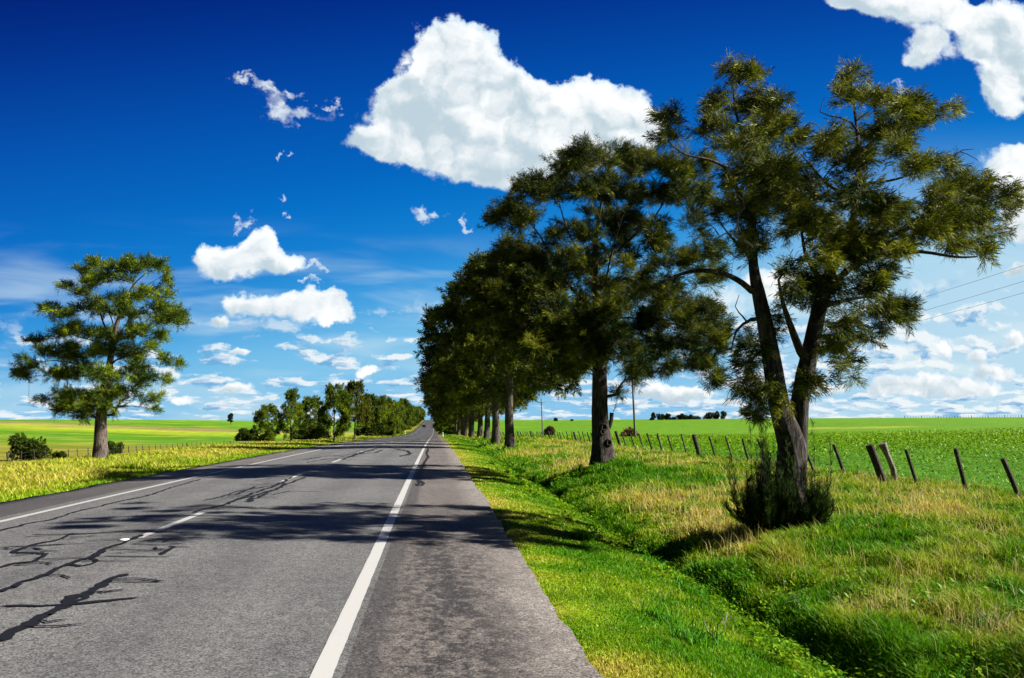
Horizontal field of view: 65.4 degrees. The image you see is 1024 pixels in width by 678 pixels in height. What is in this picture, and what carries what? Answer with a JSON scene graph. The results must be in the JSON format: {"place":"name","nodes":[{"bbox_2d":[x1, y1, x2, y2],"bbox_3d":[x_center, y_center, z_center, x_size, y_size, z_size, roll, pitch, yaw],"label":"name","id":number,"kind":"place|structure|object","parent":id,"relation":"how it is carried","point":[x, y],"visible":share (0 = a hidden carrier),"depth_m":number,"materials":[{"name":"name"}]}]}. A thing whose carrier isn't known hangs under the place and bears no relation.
{"place":"outdoors","nodes":[
{"label":"outdoors","id":0,"kind":"place"},
{"bbox_2d":[0,420,433,677],"bbox_3d":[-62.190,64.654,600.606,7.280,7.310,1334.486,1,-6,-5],"label":"road","id":1,"kind":"structure","parent":0,"point":[262,587],"depth_m":9.21,"materials":[{"name":"grey asphalt"}]},
{"bbox_2d":[0,432,415,521],"bbox_3d":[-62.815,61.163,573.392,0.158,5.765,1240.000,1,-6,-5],"label":"edge line","id":2,"kind":"object","parent":1,"relation":"on","point":[139,489],"visible":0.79,"depth_m":19.21,"materials":[{"name":"paint"}]},
{"bbox_2d":[0,447,428,640],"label":"crack sealant","id":3,"kind":"object","parent":1,"relation":"on","point":[68,601],"visible":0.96,"depth_m":9.44,"materials":[{"name":"black"}]},
{"bbox_2d":[138,426,427,537],"bbox_3d":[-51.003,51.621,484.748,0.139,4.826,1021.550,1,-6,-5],"label":"line","id":4,"kind":"object","parent":1,"relation":"on","point":[172,524],"visible":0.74,"depth_m":13.22,"materials":[{"name":"paint"}]},
{"bbox_2d":[309,428,433,677],"bbox_3d":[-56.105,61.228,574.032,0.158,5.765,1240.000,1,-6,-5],"label":"edge line","id":5,"kind":"object","parent":1,"relation":"on","point":[326,663],"visible":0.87,"depth_m":7.63,"materials":[{"name":"paint"}]},
{"bbox_2d":[0,417,1023,677],"bbox_3d":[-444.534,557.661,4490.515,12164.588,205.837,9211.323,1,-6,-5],"label":"ground","id":6,"kind":"structure","parent":0,"point":[76,437],"depth_m":239.88,"materials":[{"name":"green plant"}]},
{"bbox_2d":[7,433,52,460],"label":"shrub","id":7,"kind":"object","parent":6,"relation":"on","point":[26,446],"visible":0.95,"depth_m":74.45,"materials":[{"name":"green plant"}]},
{"bbox_2d":[51,450,68,458],"bbox_3d":[-34.783,9.151,61.318,1.440,1.217,1.164,1,-6,-5],"label":"shrub","id":8,"kind":"object","parent":6,"relation":"on","point":[60,454],"visible":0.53,"depth_m":61.13,"materials":[{"name":"green plant"}]},
{"bbox_2d":[9,251,193,458],"bbox_3d":[-20.350,0.995,39.227,9.489,11.057,7.964,1,-6,-5],"label":"roadside tree","id":9,"kind":"object","parent":6,"relation":"on","point":[87,403],"visible":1,"depth_m":38.25,"materials":[{"name":"green plant"}]},
{"bbox_2d":[108,439,124,454],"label":"shrub","id":10,"kind":"object","parent":6,"relation":"on","point":[112,445],"visible":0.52,"depth_m":80.70,"materials":[{"name":"green plant"}]},
{"bbox_2d":[3,439,288,461],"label":"wire fence","id":11,"kind":"object","parent":6,"relation":"on","point":[7,454],"visible":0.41,"depth_m":77.40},
{"bbox_2d":[0,431,410,501],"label":"yellow verge grass","id":12,"kind":"structure","parent":6,"relation":"on","point":[21,479],"depth_m":32.74,"materials":[{"name":"yellow plant"}]},
{"bbox_2d":[0,420,425,516],"bbox_3d":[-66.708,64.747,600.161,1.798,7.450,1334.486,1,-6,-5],"label":"road shoulder","id":13,"kind":"object","parent":6,"relation":"on","point":[7,508],"visible":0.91,"depth_m":22.34},
{"bbox_2d":[227,413,233,424],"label":"distant tree","id":14,"kind":"object","parent":6,"relation":"on","point":[230,416],"visible":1,"depth_m":502.29,"materials":[{"name":"green plant"}]},
{"bbox_2d":[233,427,258,440],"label":"shrub","id":15,"kind":"object","parent":6,"relation":"on","point":[244,434],"visible":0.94,"depth_m":242.33,"materials":[{"name":"green plant"}]},
{"bbox_2d":[252,403,281,441],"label":"roadside tree","id":16,"kind":"object","parent":6,"relation":"on","point":[262,414],"visible":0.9,"depth_m":82.86,"materials":[{"name":"green plant"}]},
{"bbox_2d":[276,387,308,440],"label":"roadside tree","id":17,"kind":"object","parent":6,"relation":"on","point":[291,397],"visible":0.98,"depth_m":84.09,"materials":[{"name":"green plant"}]},
{"bbox_2d":[291,395,325,439],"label":"roadside tree","id":18,"kind":"object","parent":6,"relation":"on","point":[309,403],"visible":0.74,"depth_m":99.94,"materials":[{"name":"green plant"}]},
{"bbox_2d":[308,422,329,437],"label":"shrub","id":19,"kind":"object","parent":6,"relation":"on","point":[324,436],"visible":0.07,"depth_m":115.89,"materials":[{"name":"green plant"}]},
{"bbox_2d":[315,382,355,440],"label":"roadside tree","id":20,"kind":"object","parent":6,"relation":"on","point":[340,399],"visible":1,"depth_m":90.11,"materials":[{"name":"green plant"}]},
{"bbox_2d":[339,378,373,439],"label":"roadside tree","id":21,"kind":"object","parent":6,"relation":"on","point":[361,411],"visible":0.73,"depth_m":109.15,"materials":[{"name":"green plant"}]},
{"bbox_2d":[356,421,383,435],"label":"shrub","id":22,"kind":"object","parent":6,"relation":"on","point":[374,428],"visible":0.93,"depth_m":191.77,"materials":[{"name":"green plant"}]},
{"bbox_2d":[359,393,383,430],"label":"roadside tree","id":23,"kind":"object","parent":6,"relation":"on","point":[374,401],"visible":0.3,"depth_m":198.95,"materials":[{"name":"green plant"}]},
{"bbox_2d":[372,394,393,435],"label":"roadside tree","id":24,"kind":"object","parent":6,"relation":"on","point":[378,416],"visible":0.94,"depth_m":195.16,"materials":[{"name":"green plant"}]},
{"bbox_2d":[376,396,400,435],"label":"roadside tree","id":25,"kind":"object","parent":6,"relation":"on","point":[393,405],"visible":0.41,"depth_m":214.73,"materials":[{"name":"green plant"}]},
{"bbox_2d":[382,401,403,432],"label":"roadside tree","id":26,"kind":"object","parent":6,"relation":"on","point":[399,419],"visible":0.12,"depth_m":227.22,"materials":[{"name":"green plant"}]},
{"bbox_2d":[395,400,405,433],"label":"roadside tree","id":27,"kind":"object","parent":6,"relation":"on","point":[402,408],"visible":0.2,"depth_m":271.57,"materials":[{"name":"green plant"}]},
{"bbox_2d":[398,398,415,431],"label":"roadside tree","id":28,"kind":"object","parent":6,"relation":"on","point":[409,412],"visible":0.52,"depth_m":332.90,"materials":[{"name":"green plant"}]},
{"bbox_2d":[401,408,414,429],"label":"roadside tree","id":29,"kind":"object","parent":6,"relation":"on","point":[409,427],"visible":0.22,"depth_m":376.07,"materials":[{"name":"green plant"}]},
{"bbox_2d":[407,407,420,425],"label":"roadside tree","id":30,"kind":"object","parent":6,"relation":"on","point":[416,413],"visible":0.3,"depth_m":417.83,"materials":[{"name":"green plant"}]},
{"bbox_2d":[421,401,477,434],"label":"roadside tree","id":31,"kind":"object","parent":6,"relation":"on","point":[431,412],"visible":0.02,"depth_m":183.89,"materials":[{"name":"green plant"}]},
{"bbox_2d":[434,417,468,433],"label":"roadside tree","id":32,"kind":"object","parent":6,"relation":"on","point":[449,428],"visible":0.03,"depth_m":238.65,"materials":[{"name":"green plant"}]},
{"bbox_2d":[435,424,468,434],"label":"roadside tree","id":33,"kind":"object","parent":6,"relation":"on","point":[441,431],"visible":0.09,"depth_m":252.11,"materials":[{"name":"green plant"}]},
{"bbox_2d":[436,418,468,434],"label":"roadside tree","id":34,"kind":"object","parent":6,"relation":"on","point":[447,423],"visible":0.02,"depth_m":212.31,"materials":[{"name":"green plant"}]},
{"bbox_2d":[415,387,491,435],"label":"roadside tree","id":35,"kind":"object","parent":6,"relation":"on","point":[465,414],"visible":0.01,"depth_m":141.47,"materials":[{"name":"green plant"}]},
{"bbox_2d":[414,369,499,437],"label":"roadside tree","id":36,"kind":"object","parent":6,"relation":"on","point":[434,399],"visible":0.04,"depth_m":113.88,"materials":[{"name":"green plant"}]},
{"bbox_2d":[433,409,484,434],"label":"roadside tree","id":37,"kind":"object","parent":6,"relation":"on","point":[459,415],"visible":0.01,"depth_m":154.78,"materials":[{"name":"green plant"}]},
{"bbox_2d":[434,410,483,434],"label":"roadside tree","id":38,"kind":"object","parent":6,"relation":"on","point":[475,419],"visible":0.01,"depth_m":169.55,"materials":[{"name":"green plant"}]},
{"bbox_2d":[428,391,491,435],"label":"roadside tree","id":39,"kind":"object","parent":6,"relation":"on","point":[443,412],"depth_m":126.91,"materials":[{"name":"green plant"}]},
{"bbox_2d":[414,366,525,436],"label":"roadside tree","id":40,"kind":"object","parent":6,"relation":"on","point":[479,409],"depth_m":99.02,"materials":[{"name":"green plant"}]},
{"bbox_2d":[342,421,603,677],"bbox_3d":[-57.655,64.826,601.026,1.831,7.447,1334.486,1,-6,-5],"label":"road shoulder","id":41,"kind":"object","parent":6,"relation":"on","point":[458,592],"visible":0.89,"depth_m":7.75},
{"bbox_2d":[413,324,538,438],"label":"roadside tree","id":42,"kind":"object","parent":6,"relation":"on","point":[488,409],"visible":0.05,"depth_m":84.63,"materials":[{"name":"green plant"}]},
{"bbox_2d":[414,246,582,447],"bbox_3d":[0.482,0.311,57.626,15.089,15.112,9.474,1,-6,-7],"label":"roadside tree","id":43,"kind":"object","parent":6,"relation":"on","point":[456,369],"visible":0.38,"depth_m":56.99,"materials":[{"name":"green plant"}]},
{"bbox_2d":[413,268,586,444],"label":"roadside tree","id":44,"kind":"object","parent":6,"relation":"on","point":[495,434],"visible":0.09,"depth_m":69.31,"materials":[{"name":"green plant"}]},
{"bbox_2d":[438,431,587,447],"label":"verge grass","id":45,"kind":"structure","parent":6,"relation":"on","point":[460,439],"depth_m":83.03,"materials":[{"name":"green plant"}]},
{"bbox_2d":[539,398,544,433],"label":"utility pole","id":46,"kind":"object","parent":6,"relation":"on","point":[541,402],"visible":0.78,"depth_m":193.63,"materials":[{"name":"grey wood"}]},
{"bbox_2d":[543,425,555,434],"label":"dry bush","id":47,"kind":"object","parent":6,"relation":"on","point":[549,428],"visible":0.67,"depth_m":194.75,"materials":[{"name":"brown plant"}]},
{"bbox_2d":[462,130,738,465],"bbox_3d":[3.318,-2.051,28.696,10.480,13.044,9.439,1,-6,-5],"label":"casuarina tree","id":48,"kind":"object","parent":6,"relation":"on","point":[578,327],"visible":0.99,"depth_m":26.55,"materials":[{"name":"green plant"}]},
{"bbox_2d":[620,426,637,436],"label":"dry bush","id":49,"kind":"object","parent":6,"relation":"on","point":[625,431],"visible":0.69,"depth_m":125.28,"materials":[{"name":"brown plant"}]},
{"bbox_2d":[626,377,635,437],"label":"utility pole","id":50,"kind":"object","parent":6,"relation":"on","point":[634,419],"visible":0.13,"depth_m":104.03,"materials":[{"name":"brown wood"}]},
{"bbox_2d":[519,281,1023,410],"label":"power line","id":51,"kind":"object","parent":50,"relation":"attached to","point":[864,327],"visible":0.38,"depth_m":38.06,"materials":[{"name":"black paint"}]},
{"bbox_2d":[533,265,1023,402],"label":"power line","id":52,"kind":"object","parent":50,"relation":"attached to","point":[913,300],"visible":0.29,"depth_m":39.09,"materials":[{"name":"black paint"}]},
{"bbox_2d":[571,293,1021,400],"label":"power line","id":53,"kind":"object","parent":50,"relation":"attached to","point":[905,324],"visible":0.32,"depth_m":41.57,"materials":[{"name":"black paint"}]},
{"bbox_2d":[656,413,664,419],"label":"distant tree","id":54,"kind":"object","parent":6,"relation":"on","point":[660,417],"visible":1,"depth_m":609.11,"materials":[{"name":"green plant"}]},
{"bbox_2d":[665,413,671,419],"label":"distant tree","id":55,"kind":"object","parent":6,"relation":"on","point":[667,416],"visible":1,"depth_m":609.57,"materials":[{"name":"green plant"}]},
{"bbox_2d":[677,414,684,419],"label":"distant tree","id":56,"kind":"object","parent":6,"relation":"on","point":[680,416],"visible":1,"depth_m":611.16,"materials":[{"name":"green plant"}]},
{"bbox_2d":[703,412,714,418],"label":"distant tree","id":57,"kind":"object","parent":6,"relation":"on","point":[709,415],"visible":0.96,"depth_m":613.06,"materials":[{"name":"green plant"}]},
{"bbox_2d":[713,411,719,418],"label":"distant tree","id":58,"kind":"object","parent":6,"relation":"on","point":[716,413],"visible":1,"depth_m":613.95,"materials":[{"name":"green plant"}]},
{"bbox_2d":[703,613,734,638],"bbox_3d":[1.966,2.696,7.447,0.312,0.243,0.189,1,-6,-5],"label":"dry twig","id":59,"kind":"object","parent":6,"relation":"on","point":[717,624],"visible":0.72,"depth_m":7.46,"materials":[{"name":"beige plant"}]},
{"bbox_2d":[717,411,726,418],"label":"distant tree","id":60,"kind":"object","parent":6,"relation":"on","point":[723,415],"visible":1,"depth_m":613.65,"materials":[{"name":"green plant"}]},
{"bbox_2d":[450,440,1023,677],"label":"verge grass","id":61,"kind":"structure","parent":6,"relation":"on","point":[889,624],"depth_m":10.62,"materials":[{"name":"green plant"}]},
{"bbox_2d":[474,431,1021,496],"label":"wire fence","id":62,"kind":"object","parent":6,"relation":"on","point":[874,458],"visible":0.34,"depth_m":22.15,"materials":[{"name":"brown wood"}]},
{"bbox_2d":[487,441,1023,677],"bbox_3d":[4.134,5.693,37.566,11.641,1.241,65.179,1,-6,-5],"label":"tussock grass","id":63,"kind":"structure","parent":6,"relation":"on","point":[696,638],"depth_m":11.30,"materials":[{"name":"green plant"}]},
{"bbox_2d":[515,427,1023,488],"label":"crop plants","id":64,"kind":"object","parent":6,"relation":"on","point":[901,439],"visible":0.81,"depth_m":61.15,"materials":[{"name":"green plant"}]},
{"bbox_2d":[785,593,807,611],"bbox_3d":[3.311,3.074,9.261,0.261,0.203,0.115,-1,-6,14],"label":"dry twig","id":65,"kind":"object","parent":6,"relation":"on","point":[797,601],"visible":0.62,"depth_m":9.26,"materials":[{"name":"plant"}]},
{"bbox_2d":[641,47,1023,532],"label":"casuarina tree","id":66,"kind":"object","parent":6,"relation":"on","point":[786,497],"visible":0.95,"depth_m":13.18,"materials":[{"name":"green plant"}]},
{"bbox_2d":[907,415,1021,417],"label":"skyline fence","id":67,"kind":"object","parent":6,"relation":"on","point":[968,415],"visible":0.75,"depth_m":509.20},
{"bbox_2d":[975,606,1010,633],"bbox_3d":[4.449,2.634,7.427,0.362,0.335,0.175,1,-6,-10],"label":"dry twig","id":68,"kind":"object","parent":6,"relation":"on","point":[1009,613],"visible":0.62,"depth_m":7.36,"materials":[{"name":"beige plant"}]},
{"bbox_2d":[0,0,1023,421],"label":"sky","id":69,"kind":"structure","parent":0,"point":[309,174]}
]}

